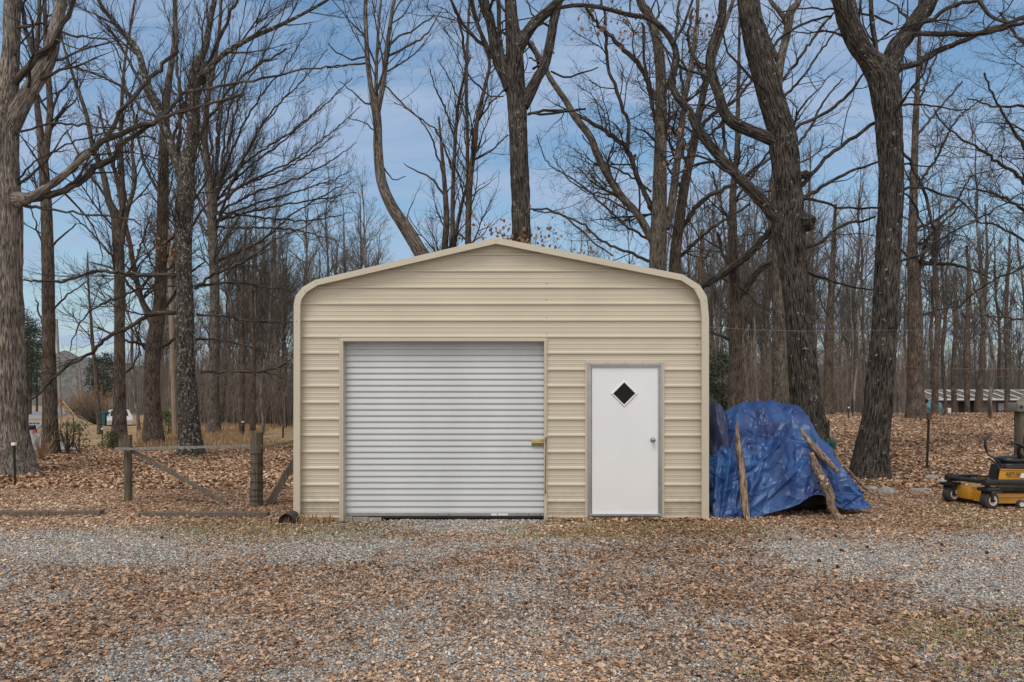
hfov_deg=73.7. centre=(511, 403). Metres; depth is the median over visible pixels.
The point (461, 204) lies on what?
young tree
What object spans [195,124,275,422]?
forest tree
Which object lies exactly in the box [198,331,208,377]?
forest tree
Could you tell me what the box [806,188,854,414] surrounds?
young tree
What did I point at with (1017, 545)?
gravel
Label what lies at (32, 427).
mailbox
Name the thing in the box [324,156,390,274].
forest tree
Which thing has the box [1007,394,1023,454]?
wooden post
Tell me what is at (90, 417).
shrub
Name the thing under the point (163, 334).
forest tree
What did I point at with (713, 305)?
forest tree
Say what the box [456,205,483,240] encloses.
forest tree
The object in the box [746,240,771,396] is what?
forest tree
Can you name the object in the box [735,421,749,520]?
split pole
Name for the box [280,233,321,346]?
forest tree
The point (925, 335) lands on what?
forest tree
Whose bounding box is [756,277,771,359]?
forest tree
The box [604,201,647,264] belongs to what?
forest tree
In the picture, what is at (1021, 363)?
forest tree
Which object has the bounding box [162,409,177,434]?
cedar sapling
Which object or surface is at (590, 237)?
forest tree
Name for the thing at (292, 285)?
forest tree
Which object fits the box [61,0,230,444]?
oak tree
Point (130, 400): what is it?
distant wood
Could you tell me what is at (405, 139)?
sky
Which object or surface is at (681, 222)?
oak tree
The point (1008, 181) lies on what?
forest tree
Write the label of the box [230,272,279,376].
forest tree
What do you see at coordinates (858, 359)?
forest tree
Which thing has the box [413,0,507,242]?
young tree
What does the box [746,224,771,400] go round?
forest tree
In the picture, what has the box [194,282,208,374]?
forest tree
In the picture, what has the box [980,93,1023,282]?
forest tree
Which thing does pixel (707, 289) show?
forest tree
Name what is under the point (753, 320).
forest tree
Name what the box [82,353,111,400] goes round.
pine tree
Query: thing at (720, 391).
cedar tree
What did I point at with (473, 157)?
young tree
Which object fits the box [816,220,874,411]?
forest tree
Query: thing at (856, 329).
forest tree
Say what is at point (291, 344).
forest tree
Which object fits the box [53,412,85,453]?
shrub
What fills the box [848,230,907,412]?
forest tree
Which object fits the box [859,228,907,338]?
forest tree
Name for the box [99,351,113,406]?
pine tree
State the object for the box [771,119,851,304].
forest tree
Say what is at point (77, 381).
utility pole
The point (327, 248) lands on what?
forest tree
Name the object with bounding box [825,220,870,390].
forest tree
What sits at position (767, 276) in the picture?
forest tree
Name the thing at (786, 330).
wire
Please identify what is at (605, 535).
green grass
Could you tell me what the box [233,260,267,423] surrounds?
forest tree
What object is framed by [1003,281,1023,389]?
forest tree
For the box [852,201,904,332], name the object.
forest tree
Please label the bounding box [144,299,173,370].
forest tree
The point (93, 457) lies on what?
field leaves
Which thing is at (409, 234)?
tulip tree
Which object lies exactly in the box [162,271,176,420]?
forest tree
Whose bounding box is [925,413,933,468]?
metal fence post
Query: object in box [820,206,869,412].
forest tree
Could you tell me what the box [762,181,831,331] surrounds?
forest tree
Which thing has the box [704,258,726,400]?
forest tree
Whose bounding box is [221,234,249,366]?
forest tree
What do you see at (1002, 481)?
riding mower
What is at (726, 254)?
forest tree
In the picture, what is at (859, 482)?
thin pole
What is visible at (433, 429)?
roller door
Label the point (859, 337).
forest tree
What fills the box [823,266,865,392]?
forest tree
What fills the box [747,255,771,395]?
forest tree
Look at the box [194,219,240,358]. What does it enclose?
forest tree
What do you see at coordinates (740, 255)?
forest tree
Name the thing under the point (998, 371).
forest tree
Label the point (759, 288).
forest tree
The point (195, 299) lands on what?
forest tree
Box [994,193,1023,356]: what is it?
forest tree
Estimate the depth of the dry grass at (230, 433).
28.01 m
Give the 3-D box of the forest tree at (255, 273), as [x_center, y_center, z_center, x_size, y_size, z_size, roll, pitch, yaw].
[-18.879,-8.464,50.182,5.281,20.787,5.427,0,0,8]
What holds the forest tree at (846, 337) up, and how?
on the ground at (276, 432)
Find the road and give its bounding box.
[29,409,74,449]
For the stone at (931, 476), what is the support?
on the ground at (276, 432)
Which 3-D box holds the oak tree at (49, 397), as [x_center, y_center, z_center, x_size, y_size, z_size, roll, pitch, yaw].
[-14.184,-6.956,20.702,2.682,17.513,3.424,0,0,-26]
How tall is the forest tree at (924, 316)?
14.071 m
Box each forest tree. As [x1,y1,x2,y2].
[77,183,167,430]
[127,74,229,424]
[131,164,206,369]
[137,293,175,393]
[141,293,168,382]
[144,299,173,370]
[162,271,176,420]
[165,270,201,418]
[166,298,220,364]
[171,243,209,350]
[175,234,206,328]
[192,69,267,378]
[193,277,208,352]
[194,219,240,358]
[194,267,232,369]
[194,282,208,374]
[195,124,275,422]
[195,290,209,370]
[196,289,236,380]
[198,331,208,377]
[203,219,246,392]
[203,273,231,388]
[205,173,271,369]
[206,270,255,402]
[207,153,284,393]
[220,197,273,359]
[220,278,249,418]
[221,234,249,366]
[222,234,257,391]
[222,294,250,418]
[226,225,274,379]
[230,246,272,370]
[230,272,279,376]
[230,273,266,423]
[233,197,291,434]
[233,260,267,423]
[236,219,279,422]
[245,198,304,426]
[247,174,308,422]
[251,157,305,420]
[259,214,308,413]
[262,219,304,423]
[273,164,331,372]
[279,263,304,362]
[279,265,301,364]
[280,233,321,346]
[282,200,333,342]
[285,208,336,355]
[296,138,371,281]
[310,221,343,275]
[311,223,339,277]
[316,218,351,277]
[317,203,349,275]
[321,183,374,274]
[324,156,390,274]
[339,168,394,267]
[341,198,390,271]
[359,232,391,267]
[368,204,399,264]
[408,208,441,255]
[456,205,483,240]
[531,222,553,246]
[553,220,580,252]
[572,203,614,258]
[576,203,599,254]
[591,238,617,258]
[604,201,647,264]
[640,216,684,266]
[667,167,723,281]
[667,174,718,291]
[667,182,714,307]
[668,195,711,308]
[670,215,726,396]
[682,188,724,304]
[684,140,759,400]
[692,119,762,346]
[694,220,724,344]
[696,273,714,367]
[697,124,770,395]
[703,179,752,385]
[704,229,749,373]
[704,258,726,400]
[705,187,763,360]
[706,178,770,388]
[706,197,726,370]
[707,226,760,387]
[710,221,763,401]
[714,159,770,400]
[716,213,760,351]
[716,215,765,363]
[721,205,765,379]
[725,148,815,399]
[743,241,814,375]
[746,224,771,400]
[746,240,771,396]
[747,127,826,383]
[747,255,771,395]
[749,259,760,396]
[750,166,817,384]
[751,281,770,388]
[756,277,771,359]
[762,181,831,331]
[763,180,843,397]
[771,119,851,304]
[800,110,870,353]
[805,185,831,307]
[805,188,837,312]
[808,267,833,388]
[810,235,847,380]
[810,239,838,372]
[815,216,854,403]
[815,273,838,388]
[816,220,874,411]
[817,252,853,395]
[818,154,907,412]
[818,249,871,409]
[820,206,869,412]
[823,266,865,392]
[823,280,850,397]
[824,129,919,379]
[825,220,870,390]
[834,179,910,416]
[841,287,870,384]
[841,324,867,394]
[843,270,903,363]
[845,292,870,382]
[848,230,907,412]
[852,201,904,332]
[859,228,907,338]
[859,269,873,353]
[862,209,924,341]
[863,169,951,367]
[867,290,906,347]
[894,231,930,383]
[894,275,906,377]
[898,279,934,358]
[899,238,931,396]
[905,153,989,415]
[905,161,966,389]
[922,300,940,371]
[923,257,960,383]
[923,283,934,378]
[930,173,1001,389]
[938,101,1023,418]
[940,250,977,389]
[942,262,980,369]
[944,256,992,387]
[947,290,987,374]
[949,306,996,389]
[952,267,995,374]
[955,245,1002,386]
[964,206,1023,389]
[964,230,1001,389]
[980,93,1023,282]
[986,113,1023,194]
[987,284,1023,389]
[991,275,1022,367]
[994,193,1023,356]
[998,205,1023,369]
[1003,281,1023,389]
[1009,302,1023,386]
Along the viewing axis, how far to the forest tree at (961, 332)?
71.41 m
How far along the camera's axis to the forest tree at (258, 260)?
56.41 m
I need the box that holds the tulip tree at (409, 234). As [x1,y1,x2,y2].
[304,0,484,255]
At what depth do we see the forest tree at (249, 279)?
55.35 m
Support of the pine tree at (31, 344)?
on the ground at (276, 432)
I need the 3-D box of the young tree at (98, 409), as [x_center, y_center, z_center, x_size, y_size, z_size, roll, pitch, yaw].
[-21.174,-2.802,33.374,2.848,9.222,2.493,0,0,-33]
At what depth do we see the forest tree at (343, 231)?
56.10 m
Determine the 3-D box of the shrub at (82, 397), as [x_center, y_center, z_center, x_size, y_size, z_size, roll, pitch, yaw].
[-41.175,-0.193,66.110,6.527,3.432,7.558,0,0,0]
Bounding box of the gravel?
[0,512,1023,681]
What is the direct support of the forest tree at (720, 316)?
on the ground at (276, 432)
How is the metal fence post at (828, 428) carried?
on the ground at (276, 432)
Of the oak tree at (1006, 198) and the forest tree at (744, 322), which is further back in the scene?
the forest tree at (744, 322)
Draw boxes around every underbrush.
[140,349,293,425]
[709,341,1023,412]
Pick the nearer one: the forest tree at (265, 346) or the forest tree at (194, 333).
the forest tree at (194, 333)
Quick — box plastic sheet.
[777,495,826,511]
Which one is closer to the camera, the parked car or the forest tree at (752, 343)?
the parked car
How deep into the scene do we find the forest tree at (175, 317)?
48.83 m
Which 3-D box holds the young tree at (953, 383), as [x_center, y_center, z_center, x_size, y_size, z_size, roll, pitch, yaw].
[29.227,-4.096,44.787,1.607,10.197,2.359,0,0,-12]
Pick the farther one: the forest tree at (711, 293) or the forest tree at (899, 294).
the forest tree at (711, 293)
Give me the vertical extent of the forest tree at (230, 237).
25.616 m
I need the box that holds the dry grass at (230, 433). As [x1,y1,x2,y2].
[136,421,292,446]
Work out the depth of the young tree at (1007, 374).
42.93 m
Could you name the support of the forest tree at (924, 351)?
on the ground at (276, 432)
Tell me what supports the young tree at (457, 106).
on the ground at (276, 432)
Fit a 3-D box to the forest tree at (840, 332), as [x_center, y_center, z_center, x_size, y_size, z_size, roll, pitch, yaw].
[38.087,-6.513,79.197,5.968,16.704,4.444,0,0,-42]
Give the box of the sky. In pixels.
[0,0,1023,375]
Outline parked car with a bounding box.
[106,410,132,425]
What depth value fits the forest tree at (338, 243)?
54.85 m
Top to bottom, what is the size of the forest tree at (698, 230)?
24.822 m
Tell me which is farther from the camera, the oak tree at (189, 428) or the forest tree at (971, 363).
the forest tree at (971, 363)
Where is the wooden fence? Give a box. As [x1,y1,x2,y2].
[115,432,292,506]
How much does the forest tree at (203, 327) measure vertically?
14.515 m
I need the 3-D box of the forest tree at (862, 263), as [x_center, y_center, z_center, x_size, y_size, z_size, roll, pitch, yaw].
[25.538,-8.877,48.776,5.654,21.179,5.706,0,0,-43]
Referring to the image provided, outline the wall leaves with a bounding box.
[299,516,719,523]
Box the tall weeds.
[280,513,332,523]
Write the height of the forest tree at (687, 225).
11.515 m
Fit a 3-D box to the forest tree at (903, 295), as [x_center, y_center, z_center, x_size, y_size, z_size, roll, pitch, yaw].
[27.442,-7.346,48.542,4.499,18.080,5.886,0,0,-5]
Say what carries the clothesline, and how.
attached to the oak tree at (870, 458)
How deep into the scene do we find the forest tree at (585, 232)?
60.96 m
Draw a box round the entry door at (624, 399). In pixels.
[592,367,657,513]
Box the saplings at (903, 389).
[709,302,933,412]
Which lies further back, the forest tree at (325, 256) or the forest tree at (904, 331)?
the forest tree at (904, 331)
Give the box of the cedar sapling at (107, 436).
[88,429,118,448]
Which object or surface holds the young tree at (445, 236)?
on the ground at (276, 432)
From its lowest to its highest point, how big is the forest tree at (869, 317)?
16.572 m
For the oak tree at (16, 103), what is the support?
on the ground at (276, 432)
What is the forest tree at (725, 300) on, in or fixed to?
on the ground at (276, 432)
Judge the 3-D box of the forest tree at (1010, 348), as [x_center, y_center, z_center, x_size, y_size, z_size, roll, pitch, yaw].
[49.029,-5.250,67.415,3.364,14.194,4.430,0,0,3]
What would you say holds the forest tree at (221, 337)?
on the ground at (276, 432)
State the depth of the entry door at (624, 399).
9.11 m
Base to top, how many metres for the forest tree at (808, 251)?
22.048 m
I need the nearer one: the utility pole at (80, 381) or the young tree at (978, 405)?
the young tree at (978, 405)
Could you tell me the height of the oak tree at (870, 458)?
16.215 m
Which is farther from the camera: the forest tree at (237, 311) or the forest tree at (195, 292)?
the forest tree at (195, 292)
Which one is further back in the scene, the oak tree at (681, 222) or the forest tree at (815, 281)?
the forest tree at (815, 281)
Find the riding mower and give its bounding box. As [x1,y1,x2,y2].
[940,433,1023,508]
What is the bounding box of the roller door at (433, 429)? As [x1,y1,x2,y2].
[345,342,543,517]
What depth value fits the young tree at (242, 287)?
32.46 m
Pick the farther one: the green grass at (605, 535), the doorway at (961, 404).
the doorway at (961, 404)
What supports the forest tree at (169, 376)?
on the ground at (276, 432)
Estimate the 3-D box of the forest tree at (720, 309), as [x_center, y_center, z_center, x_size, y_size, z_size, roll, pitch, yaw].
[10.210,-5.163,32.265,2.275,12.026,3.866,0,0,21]
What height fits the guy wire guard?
1.656 m
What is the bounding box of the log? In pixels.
[808,452,842,520]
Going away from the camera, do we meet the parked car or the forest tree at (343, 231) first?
the parked car
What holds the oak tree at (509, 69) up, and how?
on the ground at (276, 432)
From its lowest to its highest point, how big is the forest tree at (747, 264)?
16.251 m
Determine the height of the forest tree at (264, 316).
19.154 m
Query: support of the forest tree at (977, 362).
on the ground at (276, 432)
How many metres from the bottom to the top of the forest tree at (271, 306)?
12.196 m
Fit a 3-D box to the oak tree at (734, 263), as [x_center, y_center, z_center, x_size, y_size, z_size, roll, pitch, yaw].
[6.963,-6.750,22.208,4.463,17.304,4.250,0,0,0]
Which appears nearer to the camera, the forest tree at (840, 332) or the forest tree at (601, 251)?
the forest tree at (601, 251)
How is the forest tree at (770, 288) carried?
on the ground at (276, 432)
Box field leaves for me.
[0,412,1013,489]
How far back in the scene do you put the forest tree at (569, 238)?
34.60 m
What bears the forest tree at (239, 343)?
on the ground at (276, 432)
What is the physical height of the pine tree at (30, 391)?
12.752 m
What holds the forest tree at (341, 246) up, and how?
on the ground at (276, 432)
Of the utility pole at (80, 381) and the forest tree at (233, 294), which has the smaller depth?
the forest tree at (233, 294)
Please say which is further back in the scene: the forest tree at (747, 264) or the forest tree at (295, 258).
the forest tree at (295, 258)
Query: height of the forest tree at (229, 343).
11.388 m
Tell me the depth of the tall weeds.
8.83 m
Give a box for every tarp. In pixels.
[709,400,871,517]
[709,401,730,509]
[926,398,942,412]
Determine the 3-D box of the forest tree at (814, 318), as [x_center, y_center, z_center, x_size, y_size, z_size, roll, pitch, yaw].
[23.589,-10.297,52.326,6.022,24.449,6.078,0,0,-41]
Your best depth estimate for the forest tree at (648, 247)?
36.12 m
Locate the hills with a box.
[28,350,989,405]
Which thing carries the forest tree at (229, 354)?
on the ground at (276, 432)
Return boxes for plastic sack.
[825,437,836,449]
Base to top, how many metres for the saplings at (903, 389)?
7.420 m
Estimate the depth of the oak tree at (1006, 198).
16.73 m
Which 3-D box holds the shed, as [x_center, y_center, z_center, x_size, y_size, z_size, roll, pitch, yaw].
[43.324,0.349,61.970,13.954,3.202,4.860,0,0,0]
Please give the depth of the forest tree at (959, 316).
90.24 m
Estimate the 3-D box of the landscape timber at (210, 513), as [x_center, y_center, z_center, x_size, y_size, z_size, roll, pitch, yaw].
[-4.207,1.516,9.348,1.739,0.073,0.155,0,0,0]
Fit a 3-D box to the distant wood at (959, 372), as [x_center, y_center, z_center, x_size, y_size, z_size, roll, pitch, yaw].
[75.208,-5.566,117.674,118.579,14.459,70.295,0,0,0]
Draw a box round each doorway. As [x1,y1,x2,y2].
[959,402,963,412]
[970,401,973,412]
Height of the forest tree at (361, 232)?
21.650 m
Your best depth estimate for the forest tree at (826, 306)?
67.89 m
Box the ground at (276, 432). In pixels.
[0,406,1023,681]
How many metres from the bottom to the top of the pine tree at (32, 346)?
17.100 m
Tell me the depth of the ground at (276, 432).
5.82 m
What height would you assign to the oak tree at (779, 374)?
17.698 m
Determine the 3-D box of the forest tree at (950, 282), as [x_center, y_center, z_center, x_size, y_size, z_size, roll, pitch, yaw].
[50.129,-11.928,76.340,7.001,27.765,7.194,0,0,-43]
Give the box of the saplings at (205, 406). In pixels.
[160,326,293,428]
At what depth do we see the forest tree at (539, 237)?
54.85 m
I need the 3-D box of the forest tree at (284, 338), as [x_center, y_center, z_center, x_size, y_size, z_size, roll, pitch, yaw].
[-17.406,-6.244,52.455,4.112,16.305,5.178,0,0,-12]
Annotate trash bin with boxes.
[95,412,110,425]
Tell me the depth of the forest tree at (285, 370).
42.98 m
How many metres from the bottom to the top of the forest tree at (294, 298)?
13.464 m
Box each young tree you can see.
[55,253,109,434]
[224,215,256,433]
[230,231,277,432]
[378,77,481,251]
[412,4,483,247]
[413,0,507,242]
[417,1,550,244]
[439,118,477,247]
[697,207,716,283]
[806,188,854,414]
[921,222,969,412]
[940,268,979,412]
[955,245,995,412]
[970,204,1013,412]
[987,218,1022,412]
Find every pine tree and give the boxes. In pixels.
[25,308,41,396]
[25,311,41,385]
[25,313,40,389]
[25,320,41,413]
[28,341,41,411]
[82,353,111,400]
[82,355,113,399]
[83,365,102,395]
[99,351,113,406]
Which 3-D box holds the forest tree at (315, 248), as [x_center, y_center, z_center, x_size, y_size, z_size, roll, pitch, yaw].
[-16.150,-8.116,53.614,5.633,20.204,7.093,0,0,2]
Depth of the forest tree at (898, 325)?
74.78 m
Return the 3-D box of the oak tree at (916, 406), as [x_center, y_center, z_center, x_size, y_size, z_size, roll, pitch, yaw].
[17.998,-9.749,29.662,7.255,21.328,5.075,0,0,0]
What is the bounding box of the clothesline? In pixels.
[894,365,1023,368]
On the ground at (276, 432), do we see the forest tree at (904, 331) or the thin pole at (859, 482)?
the forest tree at (904, 331)
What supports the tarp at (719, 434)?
on the ground at (276, 432)
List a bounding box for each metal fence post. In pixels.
[11,442,16,485]
[827,420,829,438]
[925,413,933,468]
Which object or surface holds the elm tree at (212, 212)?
on the ground at (276, 432)
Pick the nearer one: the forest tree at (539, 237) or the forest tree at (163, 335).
the forest tree at (539, 237)
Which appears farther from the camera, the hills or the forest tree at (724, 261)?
the hills
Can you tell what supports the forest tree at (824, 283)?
on the ground at (276, 432)
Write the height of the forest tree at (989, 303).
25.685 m
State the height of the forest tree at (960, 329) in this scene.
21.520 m
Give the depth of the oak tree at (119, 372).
23.26 m
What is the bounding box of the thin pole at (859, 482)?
[843,465,875,495]
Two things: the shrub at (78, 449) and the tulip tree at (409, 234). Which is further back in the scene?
the shrub at (78, 449)
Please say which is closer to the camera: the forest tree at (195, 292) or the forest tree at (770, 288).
the forest tree at (770, 288)
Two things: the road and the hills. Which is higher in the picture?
the hills
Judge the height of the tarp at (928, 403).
2.148 m
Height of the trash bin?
1.080 m
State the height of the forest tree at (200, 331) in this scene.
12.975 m
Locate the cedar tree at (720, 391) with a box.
[709,347,746,411]
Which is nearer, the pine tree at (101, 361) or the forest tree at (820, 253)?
the forest tree at (820, 253)
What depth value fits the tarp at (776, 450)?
9.49 m
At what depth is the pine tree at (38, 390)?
119.85 m
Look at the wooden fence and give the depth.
10.43 m
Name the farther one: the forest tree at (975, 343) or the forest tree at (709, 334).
the forest tree at (975, 343)
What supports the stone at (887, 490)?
on the ground at (276, 432)
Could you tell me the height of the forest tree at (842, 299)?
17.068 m
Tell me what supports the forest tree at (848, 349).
on the ground at (276, 432)
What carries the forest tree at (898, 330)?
on the ground at (276, 432)
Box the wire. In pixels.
[715,327,862,330]
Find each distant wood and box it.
[110,331,293,415]
[709,306,1023,403]
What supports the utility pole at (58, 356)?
on the ground at (276, 432)
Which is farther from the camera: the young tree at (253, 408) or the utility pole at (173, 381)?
the young tree at (253, 408)
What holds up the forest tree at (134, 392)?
on the ground at (276, 432)
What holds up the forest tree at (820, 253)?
on the ground at (276, 432)
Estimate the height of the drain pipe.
0.192 m
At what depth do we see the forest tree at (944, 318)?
31.84 m
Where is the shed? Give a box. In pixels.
[924,389,1023,412]
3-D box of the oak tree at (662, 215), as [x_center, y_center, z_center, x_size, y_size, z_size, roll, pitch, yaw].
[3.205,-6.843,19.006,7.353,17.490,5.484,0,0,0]
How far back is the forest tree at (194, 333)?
46.29 m
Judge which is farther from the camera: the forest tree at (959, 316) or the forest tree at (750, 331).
the forest tree at (959, 316)
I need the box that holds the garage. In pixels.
[293,237,708,520]
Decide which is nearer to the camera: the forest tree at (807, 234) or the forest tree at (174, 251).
the forest tree at (174, 251)
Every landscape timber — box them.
[0,509,104,515]
[139,511,269,516]
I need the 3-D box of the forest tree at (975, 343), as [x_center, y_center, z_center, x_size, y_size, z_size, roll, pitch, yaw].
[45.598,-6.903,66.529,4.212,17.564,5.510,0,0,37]
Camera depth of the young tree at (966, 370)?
41.88 m
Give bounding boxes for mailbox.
[29,425,35,433]
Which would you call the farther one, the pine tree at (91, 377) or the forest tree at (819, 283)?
the pine tree at (91, 377)
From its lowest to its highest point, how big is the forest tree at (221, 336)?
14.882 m
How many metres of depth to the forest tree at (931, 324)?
68.58 m
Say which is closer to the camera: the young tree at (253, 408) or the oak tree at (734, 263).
the oak tree at (734, 263)
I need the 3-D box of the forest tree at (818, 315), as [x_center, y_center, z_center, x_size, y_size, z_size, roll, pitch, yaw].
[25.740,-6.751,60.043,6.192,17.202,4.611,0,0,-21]
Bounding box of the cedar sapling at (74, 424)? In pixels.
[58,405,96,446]
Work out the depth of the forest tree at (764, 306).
60.95 m
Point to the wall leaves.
(668, 519)
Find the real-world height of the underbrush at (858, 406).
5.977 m
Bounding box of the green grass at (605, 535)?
[108,481,1023,681]
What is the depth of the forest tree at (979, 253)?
28.72 m
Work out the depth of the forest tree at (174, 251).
53.85 m
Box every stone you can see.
[867,485,878,489]
[877,487,896,494]
[910,488,923,490]
[925,475,939,478]
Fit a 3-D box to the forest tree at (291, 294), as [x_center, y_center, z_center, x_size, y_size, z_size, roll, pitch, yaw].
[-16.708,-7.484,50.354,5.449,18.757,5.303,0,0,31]
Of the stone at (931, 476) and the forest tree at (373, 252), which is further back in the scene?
the forest tree at (373, 252)
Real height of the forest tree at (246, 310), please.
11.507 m
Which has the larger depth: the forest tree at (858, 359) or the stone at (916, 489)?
the forest tree at (858, 359)
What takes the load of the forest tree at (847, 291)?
on the ground at (276, 432)
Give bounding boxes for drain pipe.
[278,510,299,523]
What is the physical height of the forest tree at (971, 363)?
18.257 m
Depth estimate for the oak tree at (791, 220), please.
13.84 m
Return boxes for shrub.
[31,428,56,459]
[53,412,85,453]
[58,383,112,415]
[69,397,112,423]
[71,425,93,452]
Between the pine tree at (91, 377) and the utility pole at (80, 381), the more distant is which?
the pine tree at (91, 377)
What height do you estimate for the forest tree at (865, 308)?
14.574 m
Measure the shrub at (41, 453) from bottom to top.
1.030 m
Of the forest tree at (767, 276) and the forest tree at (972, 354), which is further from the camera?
the forest tree at (972, 354)
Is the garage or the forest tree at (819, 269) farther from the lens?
the forest tree at (819, 269)
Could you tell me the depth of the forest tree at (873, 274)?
56.21 m
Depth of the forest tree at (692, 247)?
76.78 m
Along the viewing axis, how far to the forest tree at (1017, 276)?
79.99 m
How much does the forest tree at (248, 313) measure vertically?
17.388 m
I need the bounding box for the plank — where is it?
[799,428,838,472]
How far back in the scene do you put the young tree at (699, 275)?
29.92 m
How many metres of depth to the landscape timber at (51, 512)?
9.41 m
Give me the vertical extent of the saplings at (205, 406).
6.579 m
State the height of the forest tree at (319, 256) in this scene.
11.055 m
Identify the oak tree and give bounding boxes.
[0,0,88,453]
[0,0,376,475]
[23,0,381,455]
[41,0,174,448]
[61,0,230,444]
[374,0,640,258]
[496,0,743,270]
[553,0,924,456]
[620,0,805,273]
[667,2,776,408]
[697,0,879,403]
[761,0,1023,479]
[857,0,1018,418]
[903,0,1023,356]
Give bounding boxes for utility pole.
[56,319,69,417]
[64,368,85,404]
[78,362,82,401]
[167,229,176,436]
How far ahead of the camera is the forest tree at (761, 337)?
62.22 m
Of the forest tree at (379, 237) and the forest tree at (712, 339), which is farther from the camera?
the forest tree at (379, 237)
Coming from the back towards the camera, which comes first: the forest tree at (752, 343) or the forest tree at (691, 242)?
the forest tree at (752, 343)
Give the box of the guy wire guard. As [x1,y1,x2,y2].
[62,401,99,450]
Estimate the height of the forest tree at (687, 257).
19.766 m
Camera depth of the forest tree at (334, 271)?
47.96 m
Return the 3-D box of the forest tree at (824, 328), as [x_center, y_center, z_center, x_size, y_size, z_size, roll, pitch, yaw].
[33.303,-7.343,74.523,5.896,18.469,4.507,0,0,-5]
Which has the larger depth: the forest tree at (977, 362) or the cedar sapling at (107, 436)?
the forest tree at (977, 362)
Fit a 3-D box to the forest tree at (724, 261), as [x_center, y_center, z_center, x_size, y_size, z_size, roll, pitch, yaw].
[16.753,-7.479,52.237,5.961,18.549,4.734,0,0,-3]
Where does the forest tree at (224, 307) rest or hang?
on the ground at (276, 432)
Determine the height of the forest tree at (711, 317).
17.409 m
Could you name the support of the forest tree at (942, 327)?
on the ground at (276, 432)
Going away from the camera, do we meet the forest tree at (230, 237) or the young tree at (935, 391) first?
the young tree at (935, 391)
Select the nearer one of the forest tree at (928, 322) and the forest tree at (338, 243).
the forest tree at (338, 243)
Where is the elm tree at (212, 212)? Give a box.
[171,0,368,433]
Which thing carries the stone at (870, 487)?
on the ground at (276, 432)
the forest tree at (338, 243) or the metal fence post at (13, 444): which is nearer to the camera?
the metal fence post at (13, 444)
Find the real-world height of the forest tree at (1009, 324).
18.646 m
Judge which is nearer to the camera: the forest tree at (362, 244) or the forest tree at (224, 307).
the forest tree at (362, 244)
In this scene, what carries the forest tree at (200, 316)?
on the ground at (276, 432)
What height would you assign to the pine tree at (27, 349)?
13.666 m

